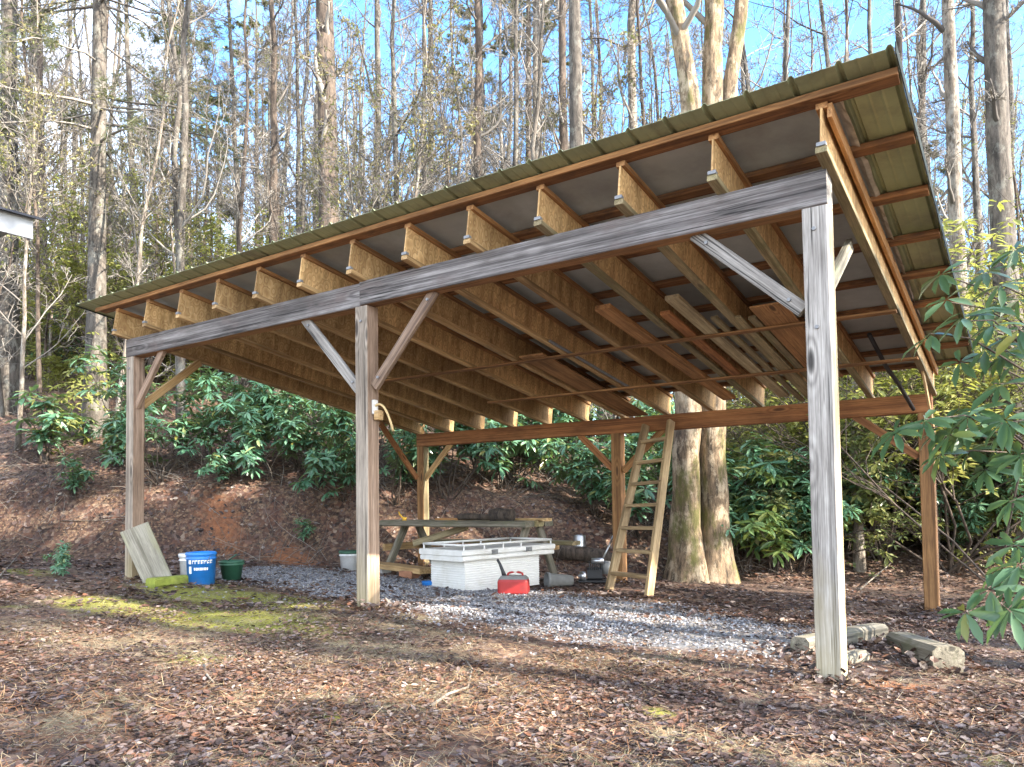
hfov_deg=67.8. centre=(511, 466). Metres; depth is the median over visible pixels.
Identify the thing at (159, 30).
slim tree
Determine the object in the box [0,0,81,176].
slim tree
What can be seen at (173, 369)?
laurel
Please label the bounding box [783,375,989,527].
laurel
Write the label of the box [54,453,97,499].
rhododendron
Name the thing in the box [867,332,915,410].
pipe
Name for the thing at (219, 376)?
rhododendron
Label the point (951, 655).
timber
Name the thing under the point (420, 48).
bare tree
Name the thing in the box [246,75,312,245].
slim tree
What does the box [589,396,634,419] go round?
sapling
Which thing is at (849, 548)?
laurel
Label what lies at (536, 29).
bare tree
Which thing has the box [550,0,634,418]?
slim tree
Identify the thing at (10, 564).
stick
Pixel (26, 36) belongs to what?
slim tree
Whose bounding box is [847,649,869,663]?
rock
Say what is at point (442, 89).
slim tree
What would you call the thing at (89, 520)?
stick
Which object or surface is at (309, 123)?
slim tree
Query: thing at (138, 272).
bare tree
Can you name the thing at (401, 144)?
sapling
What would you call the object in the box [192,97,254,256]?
pine tree
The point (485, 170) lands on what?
sapling
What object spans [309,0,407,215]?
bare tree
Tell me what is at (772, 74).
bare tree
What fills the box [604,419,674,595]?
ladder
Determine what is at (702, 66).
slim tree
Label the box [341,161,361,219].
sapling
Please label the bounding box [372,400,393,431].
hanging hook
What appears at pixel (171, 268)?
laurel
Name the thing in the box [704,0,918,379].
slim tree
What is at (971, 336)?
laurel
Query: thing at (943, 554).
holly
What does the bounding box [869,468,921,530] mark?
rhododendron
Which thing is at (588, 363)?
metal track
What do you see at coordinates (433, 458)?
rhododendron
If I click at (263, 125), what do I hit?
slim tree
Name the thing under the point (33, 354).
rhododendron
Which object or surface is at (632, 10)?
bare tree
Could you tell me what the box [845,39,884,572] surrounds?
bare tree
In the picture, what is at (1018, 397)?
laurel
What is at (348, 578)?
gravel
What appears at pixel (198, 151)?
slim tree
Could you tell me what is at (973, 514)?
rhododendron
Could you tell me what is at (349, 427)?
rhododendron
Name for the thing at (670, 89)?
slim tree
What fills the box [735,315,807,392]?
plank
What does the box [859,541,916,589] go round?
stick
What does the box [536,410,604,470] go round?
rhododendron
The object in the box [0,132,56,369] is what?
sapling
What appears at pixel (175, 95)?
bare tree
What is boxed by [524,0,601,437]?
bare tree
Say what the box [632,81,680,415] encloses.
sapling
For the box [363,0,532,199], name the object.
bare tree
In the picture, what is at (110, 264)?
laurel
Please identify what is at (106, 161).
bare tree
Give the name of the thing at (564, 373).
plank
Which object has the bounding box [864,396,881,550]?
bare tree
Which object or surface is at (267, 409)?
rhododendron
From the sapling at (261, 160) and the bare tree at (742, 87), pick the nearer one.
the sapling at (261, 160)
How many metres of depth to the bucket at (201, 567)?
8.08 m
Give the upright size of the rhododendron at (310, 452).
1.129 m
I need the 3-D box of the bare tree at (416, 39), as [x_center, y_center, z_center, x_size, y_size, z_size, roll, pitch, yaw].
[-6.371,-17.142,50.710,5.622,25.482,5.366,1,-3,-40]
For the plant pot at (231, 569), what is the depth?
8.69 m
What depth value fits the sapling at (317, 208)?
28.61 m
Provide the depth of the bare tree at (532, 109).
31.71 m
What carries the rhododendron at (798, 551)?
on the ground at (78, 535)
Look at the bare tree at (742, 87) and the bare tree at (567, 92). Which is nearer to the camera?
the bare tree at (742, 87)
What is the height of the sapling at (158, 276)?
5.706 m
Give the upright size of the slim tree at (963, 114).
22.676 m
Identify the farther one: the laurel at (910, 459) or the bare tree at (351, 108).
the bare tree at (351, 108)
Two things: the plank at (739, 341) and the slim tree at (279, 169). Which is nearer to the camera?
the plank at (739, 341)
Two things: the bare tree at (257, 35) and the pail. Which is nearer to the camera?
the pail
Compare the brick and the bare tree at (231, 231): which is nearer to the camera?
the brick
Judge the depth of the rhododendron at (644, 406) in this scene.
14.41 m
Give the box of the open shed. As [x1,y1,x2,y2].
[75,41,974,680]
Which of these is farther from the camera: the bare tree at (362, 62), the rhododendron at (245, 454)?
the bare tree at (362, 62)
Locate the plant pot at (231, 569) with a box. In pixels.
[218,554,244,579]
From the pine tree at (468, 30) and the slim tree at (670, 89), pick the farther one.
the pine tree at (468, 30)
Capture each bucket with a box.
[178,553,186,574]
[185,551,216,584]
[339,550,356,570]
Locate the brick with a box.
[399,571,420,578]
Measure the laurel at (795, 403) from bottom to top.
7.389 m
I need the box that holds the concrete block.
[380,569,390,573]
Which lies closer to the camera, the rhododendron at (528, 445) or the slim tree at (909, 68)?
the rhododendron at (528, 445)
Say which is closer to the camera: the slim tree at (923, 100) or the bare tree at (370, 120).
the slim tree at (923, 100)
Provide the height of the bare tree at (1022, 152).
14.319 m
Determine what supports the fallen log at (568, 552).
on the ground at (78, 535)
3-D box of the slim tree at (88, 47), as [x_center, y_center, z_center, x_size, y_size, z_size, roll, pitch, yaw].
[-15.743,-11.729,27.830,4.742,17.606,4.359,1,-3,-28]
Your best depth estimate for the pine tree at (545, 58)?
30.27 m
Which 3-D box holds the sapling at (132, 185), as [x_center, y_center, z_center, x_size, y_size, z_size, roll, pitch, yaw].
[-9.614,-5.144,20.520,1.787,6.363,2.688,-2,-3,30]
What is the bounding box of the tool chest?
[419,537,554,590]
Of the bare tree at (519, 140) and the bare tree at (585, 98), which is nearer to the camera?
the bare tree at (585, 98)
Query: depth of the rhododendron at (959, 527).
13.24 m
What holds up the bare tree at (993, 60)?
on the ground at (78, 535)
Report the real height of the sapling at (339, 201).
9.150 m
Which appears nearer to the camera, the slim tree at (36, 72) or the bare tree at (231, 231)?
the slim tree at (36, 72)
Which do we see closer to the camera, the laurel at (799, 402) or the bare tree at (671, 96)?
the laurel at (799, 402)
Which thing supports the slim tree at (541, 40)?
on the ground at (78, 535)
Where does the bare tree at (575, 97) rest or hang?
on the ground at (78, 535)
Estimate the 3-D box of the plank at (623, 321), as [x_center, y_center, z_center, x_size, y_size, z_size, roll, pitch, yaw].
[1.675,-1.095,7.792,0.150,0.048,3.088,-3,-12,36]
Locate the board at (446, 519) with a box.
[435,518,457,519]
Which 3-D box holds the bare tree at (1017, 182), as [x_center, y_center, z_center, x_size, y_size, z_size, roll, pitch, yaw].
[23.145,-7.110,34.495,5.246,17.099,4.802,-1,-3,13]
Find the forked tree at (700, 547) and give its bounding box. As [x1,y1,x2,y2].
[656,0,747,583]
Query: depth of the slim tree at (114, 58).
30.34 m
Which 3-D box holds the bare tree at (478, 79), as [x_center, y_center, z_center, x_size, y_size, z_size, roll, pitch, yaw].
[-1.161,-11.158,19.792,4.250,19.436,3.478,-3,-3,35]
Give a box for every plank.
[519,353,647,416]
[595,303,735,399]
[660,310,742,378]
[665,294,788,396]
[711,315,804,401]
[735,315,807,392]
[748,315,806,379]
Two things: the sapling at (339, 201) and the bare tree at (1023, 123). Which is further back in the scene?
the bare tree at (1023, 123)
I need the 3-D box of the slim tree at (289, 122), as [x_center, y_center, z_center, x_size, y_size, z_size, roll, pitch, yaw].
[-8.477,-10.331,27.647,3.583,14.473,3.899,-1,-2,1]
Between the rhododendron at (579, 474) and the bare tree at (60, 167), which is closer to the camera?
the rhododendron at (579, 474)
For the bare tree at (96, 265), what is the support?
on the ground at (78, 535)
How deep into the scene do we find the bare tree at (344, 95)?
43.27 m
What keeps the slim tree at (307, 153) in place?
on the ground at (78, 535)
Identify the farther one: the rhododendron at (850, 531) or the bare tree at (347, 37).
the bare tree at (347, 37)
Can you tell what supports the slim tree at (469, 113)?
on the ground at (78, 535)
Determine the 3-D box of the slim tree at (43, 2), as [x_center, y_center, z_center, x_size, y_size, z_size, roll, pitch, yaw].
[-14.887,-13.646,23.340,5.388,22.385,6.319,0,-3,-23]
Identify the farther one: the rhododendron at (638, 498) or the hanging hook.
the rhododendron at (638, 498)
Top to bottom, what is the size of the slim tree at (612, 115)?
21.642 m
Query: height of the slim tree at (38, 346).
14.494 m
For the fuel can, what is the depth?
8.34 m
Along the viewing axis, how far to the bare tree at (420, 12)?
29.84 m
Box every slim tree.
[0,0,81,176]
[0,0,122,422]
[0,14,85,211]
[17,0,54,80]
[17,0,91,375]
[17,0,155,378]
[17,1,112,202]
[18,0,91,362]
[18,0,127,257]
[18,44,67,277]
[43,0,143,244]
[47,4,166,240]
[51,0,178,282]
[88,113,146,263]
[106,0,261,256]
[109,2,277,232]
[112,0,197,368]
[116,38,193,255]
[120,49,179,276]
[126,0,239,391]
[127,0,238,442]
[146,1,252,262]
[199,0,313,246]
[219,10,306,250]
[222,139,254,250]
[229,1,317,248]
[245,40,311,238]
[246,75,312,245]
[260,0,360,232]
[280,83,313,235]
[288,79,355,219]
[309,31,380,219]
[375,2,475,202]
[386,2,475,190]
[405,9,472,189]
[420,0,588,186]
[437,67,494,183]
[454,26,512,176]
[458,0,650,174]
[465,0,642,179]
[482,0,615,444]
[489,2,558,153]
[505,26,588,160]
[512,0,627,442]
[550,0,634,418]
[588,93,626,138]
[637,9,679,479]
[638,0,733,116]
[656,4,704,114]
[662,0,757,436]
[670,0,815,423]
[691,0,945,425]
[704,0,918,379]
[737,0,953,165]
[776,0,945,176]
[790,19,859,74]
[892,0,983,237]
[899,53,969,252]
[902,0,985,228]
[929,24,987,221]
[933,131,989,244]
[965,186,990,305]
[971,22,1023,295]
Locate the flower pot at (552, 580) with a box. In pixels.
[544,572,573,587]
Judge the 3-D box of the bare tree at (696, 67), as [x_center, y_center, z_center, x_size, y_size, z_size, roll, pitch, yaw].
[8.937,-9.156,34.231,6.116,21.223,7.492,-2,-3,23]
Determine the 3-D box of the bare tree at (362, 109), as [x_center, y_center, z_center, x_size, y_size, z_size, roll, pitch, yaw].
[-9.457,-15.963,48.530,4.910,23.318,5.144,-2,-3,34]
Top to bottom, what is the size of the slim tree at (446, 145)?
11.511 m
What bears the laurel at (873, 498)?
on the ground at (78, 535)
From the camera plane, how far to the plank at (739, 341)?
7.45 m
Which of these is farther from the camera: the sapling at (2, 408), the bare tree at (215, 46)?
the bare tree at (215, 46)
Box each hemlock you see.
[0,8,87,338]
[61,116,114,278]
[112,162,140,273]
[132,93,207,261]
[926,139,948,237]
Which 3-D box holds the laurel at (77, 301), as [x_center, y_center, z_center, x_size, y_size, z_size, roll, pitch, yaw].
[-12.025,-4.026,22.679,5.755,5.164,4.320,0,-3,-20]
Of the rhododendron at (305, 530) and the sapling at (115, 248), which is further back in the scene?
the sapling at (115, 248)
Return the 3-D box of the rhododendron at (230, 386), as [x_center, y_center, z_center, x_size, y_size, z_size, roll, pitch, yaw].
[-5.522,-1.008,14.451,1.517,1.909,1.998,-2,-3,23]
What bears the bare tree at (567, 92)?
on the ground at (78, 535)
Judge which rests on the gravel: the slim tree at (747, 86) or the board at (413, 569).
the board at (413, 569)
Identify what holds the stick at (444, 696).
on the ground at (78, 535)
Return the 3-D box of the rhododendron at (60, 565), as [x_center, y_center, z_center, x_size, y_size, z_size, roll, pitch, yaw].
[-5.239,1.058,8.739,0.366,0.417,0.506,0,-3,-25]
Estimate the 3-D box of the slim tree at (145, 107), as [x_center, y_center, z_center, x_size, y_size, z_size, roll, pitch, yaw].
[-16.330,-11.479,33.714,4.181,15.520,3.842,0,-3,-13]
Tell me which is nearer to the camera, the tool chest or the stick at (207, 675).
the stick at (207, 675)
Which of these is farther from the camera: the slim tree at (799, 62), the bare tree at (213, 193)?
the bare tree at (213, 193)
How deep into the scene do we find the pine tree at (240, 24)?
37.84 m
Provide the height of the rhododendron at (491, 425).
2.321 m
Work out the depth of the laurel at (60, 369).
17.50 m
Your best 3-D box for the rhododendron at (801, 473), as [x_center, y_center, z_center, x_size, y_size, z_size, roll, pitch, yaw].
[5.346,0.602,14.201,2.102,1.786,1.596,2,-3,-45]
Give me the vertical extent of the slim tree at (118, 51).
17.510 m
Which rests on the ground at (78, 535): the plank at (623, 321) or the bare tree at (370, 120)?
the bare tree at (370, 120)
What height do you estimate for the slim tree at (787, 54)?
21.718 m
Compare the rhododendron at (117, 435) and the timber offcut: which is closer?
the timber offcut
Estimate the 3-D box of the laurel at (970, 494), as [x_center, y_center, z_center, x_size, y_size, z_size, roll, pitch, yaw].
[8.792,-0.331,12.931,5.773,4.502,5.523,1,-3,-31]
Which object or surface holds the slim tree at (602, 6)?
on the ground at (78, 535)
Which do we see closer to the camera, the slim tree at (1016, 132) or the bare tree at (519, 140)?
the slim tree at (1016, 132)
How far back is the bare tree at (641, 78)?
17.68 m
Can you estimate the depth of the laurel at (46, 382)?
20.39 m
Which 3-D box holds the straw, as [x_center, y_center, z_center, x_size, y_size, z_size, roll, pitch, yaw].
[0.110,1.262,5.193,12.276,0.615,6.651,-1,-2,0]
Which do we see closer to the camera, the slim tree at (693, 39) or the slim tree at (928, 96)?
the slim tree at (693, 39)
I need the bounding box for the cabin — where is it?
[0,207,45,240]
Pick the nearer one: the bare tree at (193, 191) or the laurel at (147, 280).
the laurel at (147, 280)
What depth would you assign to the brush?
13.27 m
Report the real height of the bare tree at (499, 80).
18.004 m
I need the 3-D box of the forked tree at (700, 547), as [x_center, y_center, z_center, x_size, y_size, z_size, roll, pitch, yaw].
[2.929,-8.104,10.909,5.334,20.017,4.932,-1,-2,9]
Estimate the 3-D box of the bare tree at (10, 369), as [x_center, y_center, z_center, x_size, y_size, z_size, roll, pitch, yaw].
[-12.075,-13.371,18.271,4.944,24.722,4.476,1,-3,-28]
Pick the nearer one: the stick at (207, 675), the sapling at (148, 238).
the stick at (207, 675)
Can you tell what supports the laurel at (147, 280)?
on the ground at (78, 535)
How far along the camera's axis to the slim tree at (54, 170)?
29.86 m
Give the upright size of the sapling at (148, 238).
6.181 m
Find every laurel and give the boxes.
[0,154,247,455]
[19,245,122,395]
[20,223,219,378]
[20,253,170,374]
[20,269,159,382]
[25,301,80,363]
[27,206,318,388]
[70,296,231,377]
[107,234,255,373]
[107,243,204,383]
[113,195,268,387]
[116,208,340,286]
[186,218,295,261]
[189,205,248,260]
[595,396,637,442]
[650,281,1023,547]
[656,249,1023,545]
[664,391,886,560]
[672,214,1023,532]
[726,200,1023,573]
[726,345,978,455]
[726,372,1023,582]
[726,376,914,486]
[726,388,808,461]
[728,428,950,578]
[729,314,1023,543]
[730,268,1023,549]
[731,345,1023,561]
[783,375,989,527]
[792,364,1020,550]
[843,277,1022,395]
[876,275,998,542]
[881,372,1021,552]
[899,261,1023,450]
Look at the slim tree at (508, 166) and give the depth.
20.09 m
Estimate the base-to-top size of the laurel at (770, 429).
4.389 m
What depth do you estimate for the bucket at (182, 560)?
8.28 m
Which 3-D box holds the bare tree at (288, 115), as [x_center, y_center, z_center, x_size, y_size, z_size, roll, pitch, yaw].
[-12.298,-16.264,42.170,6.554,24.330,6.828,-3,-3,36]
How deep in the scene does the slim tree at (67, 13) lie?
32.25 m
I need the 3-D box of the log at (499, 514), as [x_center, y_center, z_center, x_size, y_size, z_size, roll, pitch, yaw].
[-0.130,0.636,10.114,0.367,0.185,0.203,-3,-3,35]
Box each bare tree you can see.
[0,0,70,414]
[0,0,252,437]
[17,0,78,355]
[17,0,153,308]
[17,0,215,373]
[18,1,144,271]
[18,35,112,289]
[30,124,86,301]
[52,82,149,276]
[59,0,218,283]
[107,0,201,446]
[111,0,226,266]
[116,113,171,256]
[136,35,244,265]
[170,155,205,244]
[182,0,315,404]
[187,0,295,425]
[191,0,277,385]
[191,15,310,256]
[193,148,239,256]
[202,35,317,251]
[202,111,246,255]
[203,130,249,245]
[228,0,340,238]
[245,0,369,234]
[258,0,373,240]
[264,0,372,228]
[281,0,366,227]
[297,0,367,426]
[298,0,510,216]
[304,6,392,215]
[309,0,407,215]
[333,0,456,209]
[337,30,404,213]
[337,106,380,215]
[338,1,446,212]
[338,28,382,213]
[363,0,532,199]
[364,0,474,191]
[370,0,502,193]
[390,15,452,195]
[400,88,440,193]
[402,0,543,178]
[430,0,554,184]
[456,0,556,176]
[482,5,568,166]
[484,118,524,171]
[497,0,566,160]
[503,108,532,160]
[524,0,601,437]
[540,0,668,474]
[546,48,589,134]
[553,49,614,143]
[569,0,592,485]
[582,0,637,442]
[585,0,675,443]
[594,0,764,460]
[642,33,701,399]
[673,41,701,113]
[677,1,778,426]
[699,80,745,436]
[749,0,820,86]
[841,0,931,132]
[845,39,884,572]
[863,0,990,273]
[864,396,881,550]
[874,0,1014,224]
[889,0,986,545]
[893,0,964,178]
[910,0,1023,350]
[926,90,988,287]
[931,0,1023,274]
[936,0,1023,562]
[959,76,1023,334]
[960,89,1023,311]
[962,149,989,335]
[973,25,1023,332]
[974,139,1023,237]
[989,148,1023,293]
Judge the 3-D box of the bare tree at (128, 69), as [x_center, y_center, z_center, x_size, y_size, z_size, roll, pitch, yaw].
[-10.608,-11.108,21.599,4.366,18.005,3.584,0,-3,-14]
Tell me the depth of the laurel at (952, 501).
13.63 m
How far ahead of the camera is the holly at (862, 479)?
9.73 m
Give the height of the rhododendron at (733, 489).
1.985 m
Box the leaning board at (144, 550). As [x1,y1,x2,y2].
[120,522,171,582]
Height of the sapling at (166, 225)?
8.123 m
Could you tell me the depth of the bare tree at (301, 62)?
33.26 m
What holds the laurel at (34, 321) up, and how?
on the ground at (78, 535)
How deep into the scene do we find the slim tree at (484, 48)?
27.34 m
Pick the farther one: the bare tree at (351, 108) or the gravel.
the bare tree at (351, 108)
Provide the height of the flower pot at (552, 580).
0.196 m
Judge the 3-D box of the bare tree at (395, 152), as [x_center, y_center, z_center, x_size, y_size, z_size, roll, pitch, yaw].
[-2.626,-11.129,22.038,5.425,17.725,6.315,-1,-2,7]
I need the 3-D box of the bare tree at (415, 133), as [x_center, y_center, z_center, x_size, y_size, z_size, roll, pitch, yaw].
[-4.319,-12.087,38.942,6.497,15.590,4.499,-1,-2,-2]
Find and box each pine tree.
[127,1,233,260]
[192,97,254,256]
[204,0,311,237]
[427,2,507,184]
[438,0,588,159]
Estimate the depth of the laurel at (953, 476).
11.62 m
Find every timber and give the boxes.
[790,623,887,654]
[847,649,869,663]
[886,632,964,671]
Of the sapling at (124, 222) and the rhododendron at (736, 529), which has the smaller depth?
the rhododendron at (736, 529)
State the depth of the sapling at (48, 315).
19.16 m
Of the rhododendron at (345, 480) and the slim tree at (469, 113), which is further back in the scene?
the slim tree at (469, 113)
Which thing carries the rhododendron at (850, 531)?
on the ground at (78, 535)
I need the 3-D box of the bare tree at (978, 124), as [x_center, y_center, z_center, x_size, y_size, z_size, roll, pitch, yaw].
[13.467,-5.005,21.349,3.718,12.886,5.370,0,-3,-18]
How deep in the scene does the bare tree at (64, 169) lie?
34.29 m
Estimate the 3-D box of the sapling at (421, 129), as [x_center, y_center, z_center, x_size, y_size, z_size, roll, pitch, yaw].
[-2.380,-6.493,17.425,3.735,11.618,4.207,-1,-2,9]
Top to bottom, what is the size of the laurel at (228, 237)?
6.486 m
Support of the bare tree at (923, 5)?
on the ground at (78, 535)
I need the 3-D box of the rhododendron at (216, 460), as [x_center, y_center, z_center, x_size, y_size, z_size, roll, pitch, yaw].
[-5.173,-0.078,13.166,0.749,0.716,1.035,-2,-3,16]
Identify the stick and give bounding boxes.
[0,550,21,575]
[62,518,122,520]
[203,664,213,682]
[431,659,472,706]
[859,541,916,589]
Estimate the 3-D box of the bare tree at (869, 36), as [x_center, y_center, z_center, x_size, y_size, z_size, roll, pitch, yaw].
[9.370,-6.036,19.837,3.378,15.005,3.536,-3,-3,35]
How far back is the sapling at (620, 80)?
17.50 m
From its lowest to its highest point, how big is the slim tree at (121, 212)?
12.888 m
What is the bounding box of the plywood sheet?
[749,302,842,376]
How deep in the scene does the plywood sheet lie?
6.66 m
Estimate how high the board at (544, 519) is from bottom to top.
0.040 m
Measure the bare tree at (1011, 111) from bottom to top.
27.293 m
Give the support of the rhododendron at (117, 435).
on the ground at (78, 535)
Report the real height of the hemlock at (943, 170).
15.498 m
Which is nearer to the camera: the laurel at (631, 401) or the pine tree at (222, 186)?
the laurel at (631, 401)
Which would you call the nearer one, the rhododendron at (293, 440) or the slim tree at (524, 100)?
the rhododendron at (293, 440)
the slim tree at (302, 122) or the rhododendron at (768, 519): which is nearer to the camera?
the rhododendron at (768, 519)
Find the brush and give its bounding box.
[0,360,793,576]
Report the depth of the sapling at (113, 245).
19.45 m
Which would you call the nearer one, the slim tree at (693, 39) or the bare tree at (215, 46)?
the slim tree at (693, 39)
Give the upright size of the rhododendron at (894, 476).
2.178 m
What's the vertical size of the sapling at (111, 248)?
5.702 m
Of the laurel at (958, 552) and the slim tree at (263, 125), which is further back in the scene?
the slim tree at (263, 125)
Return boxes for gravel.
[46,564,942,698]
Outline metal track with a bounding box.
[548,340,632,389]
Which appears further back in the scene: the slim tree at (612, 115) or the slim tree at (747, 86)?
the slim tree at (612, 115)
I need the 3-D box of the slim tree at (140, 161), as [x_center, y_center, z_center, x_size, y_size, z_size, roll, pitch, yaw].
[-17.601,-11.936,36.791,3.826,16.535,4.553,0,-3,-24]
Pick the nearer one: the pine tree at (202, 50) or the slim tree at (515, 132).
the slim tree at (515, 132)
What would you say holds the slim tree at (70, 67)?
on the ground at (78, 535)
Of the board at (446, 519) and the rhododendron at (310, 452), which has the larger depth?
the rhododendron at (310, 452)
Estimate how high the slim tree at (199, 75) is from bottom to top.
18.433 m
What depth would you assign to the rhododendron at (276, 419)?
14.14 m
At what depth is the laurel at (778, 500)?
11.89 m
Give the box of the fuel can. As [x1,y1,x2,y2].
[496,559,529,594]
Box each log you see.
[457,513,488,519]
[488,508,515,520]
[552,545,612,561]
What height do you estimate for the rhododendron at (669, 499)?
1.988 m
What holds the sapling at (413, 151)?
on the ground at (78, 535)
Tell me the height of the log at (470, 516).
0.100 m
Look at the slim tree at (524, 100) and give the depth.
32.02 m
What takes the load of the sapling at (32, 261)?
on the ground at (78, 535)
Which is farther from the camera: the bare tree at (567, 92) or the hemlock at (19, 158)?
the bare tree at (567, 92)
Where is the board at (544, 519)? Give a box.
[515,518,551,520]
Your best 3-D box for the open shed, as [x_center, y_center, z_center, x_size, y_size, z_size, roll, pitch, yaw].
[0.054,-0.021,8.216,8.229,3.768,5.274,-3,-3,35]
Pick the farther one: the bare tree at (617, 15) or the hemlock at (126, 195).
the hemlock at (126, 195)
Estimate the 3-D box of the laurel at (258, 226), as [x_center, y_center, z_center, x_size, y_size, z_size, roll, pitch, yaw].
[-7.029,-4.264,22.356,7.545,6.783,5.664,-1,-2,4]
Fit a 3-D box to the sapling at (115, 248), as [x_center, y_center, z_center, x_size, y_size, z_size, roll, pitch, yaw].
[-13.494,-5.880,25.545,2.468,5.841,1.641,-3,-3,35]
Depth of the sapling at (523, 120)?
24.79 m
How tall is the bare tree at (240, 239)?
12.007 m
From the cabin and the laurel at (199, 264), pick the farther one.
the laurel at (199, 264)
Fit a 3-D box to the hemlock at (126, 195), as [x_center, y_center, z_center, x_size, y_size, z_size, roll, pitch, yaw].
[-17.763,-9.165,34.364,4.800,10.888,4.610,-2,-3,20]
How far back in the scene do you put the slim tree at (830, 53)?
25.05 m
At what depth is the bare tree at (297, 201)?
22.25 m
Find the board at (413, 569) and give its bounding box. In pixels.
[379,561,430,573]
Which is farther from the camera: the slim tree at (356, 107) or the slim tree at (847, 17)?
the slim tree at (356, 107)
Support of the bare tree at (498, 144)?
on the ground at (78, 535)
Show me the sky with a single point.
(751, 37)
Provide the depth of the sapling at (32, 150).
15.04 m
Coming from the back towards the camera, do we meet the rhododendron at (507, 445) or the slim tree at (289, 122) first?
the slim tree at (289, 122)
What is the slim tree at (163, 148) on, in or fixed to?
on the ground at (78, 535)
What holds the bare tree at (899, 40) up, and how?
on the ground at (78, 535)
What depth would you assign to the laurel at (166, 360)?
21.67 m
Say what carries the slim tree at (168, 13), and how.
on the ground at (78, 535)
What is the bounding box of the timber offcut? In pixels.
[146,575,188,587]
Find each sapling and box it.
[0,0,125,450]
[0,58,87,416]
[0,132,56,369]
[4,82,87,386]
[18,77,118,385]
[19,203,61,323]
[29,136,119,285]
[62,200,144,360]
[72,100,171,292]
[76,200,218,388]
[77,152,144,259]
[82,194,128,343]
[97,81,233,374]
[107,160,174,293]
[108,211,128,287]
[144,198,186,278]
[236,124,318,455]
[265,171,318,243]
[288,5,430,229]
[288,172,318,233]
[330,0,488,217]
[337,43,437,209]
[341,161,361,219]
[371,91,437,203]
[406,121,446,190]
[458,150,506,181]
[486,112,528,172]
[556,27,666,480]
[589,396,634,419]
[589,404,636,463]
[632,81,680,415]
[934,194,977,328]
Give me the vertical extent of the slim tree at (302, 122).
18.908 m
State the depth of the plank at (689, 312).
7.14 m
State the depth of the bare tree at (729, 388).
26.75 m
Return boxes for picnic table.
[379,519,580,573]
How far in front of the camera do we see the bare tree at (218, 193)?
65.70 m
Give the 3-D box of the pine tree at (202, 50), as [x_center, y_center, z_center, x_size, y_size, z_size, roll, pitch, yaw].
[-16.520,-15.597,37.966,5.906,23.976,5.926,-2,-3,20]
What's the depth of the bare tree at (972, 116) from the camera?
20.31 m
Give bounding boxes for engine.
[578,535,612,582]
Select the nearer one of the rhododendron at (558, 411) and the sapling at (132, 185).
the rhododendron at (558, 411)
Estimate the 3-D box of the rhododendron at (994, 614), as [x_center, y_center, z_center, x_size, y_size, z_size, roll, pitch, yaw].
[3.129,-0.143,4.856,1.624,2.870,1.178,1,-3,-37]
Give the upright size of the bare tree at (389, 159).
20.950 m
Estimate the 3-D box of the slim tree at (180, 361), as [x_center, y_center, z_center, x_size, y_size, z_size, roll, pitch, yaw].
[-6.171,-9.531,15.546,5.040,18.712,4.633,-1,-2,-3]
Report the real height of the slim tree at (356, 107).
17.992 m
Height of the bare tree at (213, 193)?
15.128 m
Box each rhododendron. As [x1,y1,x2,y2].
[5,384,99,463]
[21,308,113,381]
[41,540,73,575]
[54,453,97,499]
[62,345,257,484]
[98,418,166,468]
[185,368,285,462]
[190,365,255,458]
[195,443,242,482]
[199,409,268,478]
[210,372,310,439]
[214,391,355,484]
[234,388,330,470]
[289,439,355,501]
[291,517,316,543]
[294,427,355,490]
[308,403,430,470]
[327,410,432,504]
[406,417,504,499]
[428,414,522,479]
[471,413,579,483]
[471,419,573,489]
[487,421,524,460]
[516,408,569,456]
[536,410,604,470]
[536,436,636,521]
[546,400,674,496]
[573,434,672,541]
[579,433,673,519]
[668,479,810,574]
[669,435,801,535]
[726,439,850,572]
[726,461,793,561]
[728,439,905,555]
[730,432,901,567]
[733,464,811,572]
[782,453,893,543]
[787,459,809,540]
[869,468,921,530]
[870,239,1023,649]
[885,444,1001,549]
[906,463,1023,566]
[940,472,1001,554]
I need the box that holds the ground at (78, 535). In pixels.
[0,367,1023,766]
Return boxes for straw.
[0,579,1023,766]
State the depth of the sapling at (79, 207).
27.75 m
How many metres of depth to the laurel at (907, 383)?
16.76 m
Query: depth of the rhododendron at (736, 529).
12.17 m
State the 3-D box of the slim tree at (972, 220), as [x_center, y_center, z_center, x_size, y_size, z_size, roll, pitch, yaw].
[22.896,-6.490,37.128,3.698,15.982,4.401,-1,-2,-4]
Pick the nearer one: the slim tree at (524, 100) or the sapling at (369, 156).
the sapling at (369, 156)
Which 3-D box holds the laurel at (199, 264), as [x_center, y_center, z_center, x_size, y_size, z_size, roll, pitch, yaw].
[-7.585,-3.491,19.391,6.827,6.488,5.125,-1,-2,7]
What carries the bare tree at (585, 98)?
on the ground at (78, 535)
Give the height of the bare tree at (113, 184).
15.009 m
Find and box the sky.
[0,0,1023,450]
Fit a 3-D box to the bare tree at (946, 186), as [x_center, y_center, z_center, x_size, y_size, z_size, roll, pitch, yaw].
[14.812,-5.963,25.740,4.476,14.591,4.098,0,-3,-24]
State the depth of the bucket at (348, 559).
11.08 m
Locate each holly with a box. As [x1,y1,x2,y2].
[660,141,1023,602]
[672,270,974,560]
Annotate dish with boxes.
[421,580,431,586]
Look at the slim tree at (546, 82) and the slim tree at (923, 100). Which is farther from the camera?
the slim tree at (546, 82)
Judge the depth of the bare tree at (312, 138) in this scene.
38.07 m
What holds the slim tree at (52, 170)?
on the ground at (78, 535)
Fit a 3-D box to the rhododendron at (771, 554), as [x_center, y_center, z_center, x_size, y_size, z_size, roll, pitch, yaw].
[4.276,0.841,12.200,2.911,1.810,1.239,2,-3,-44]

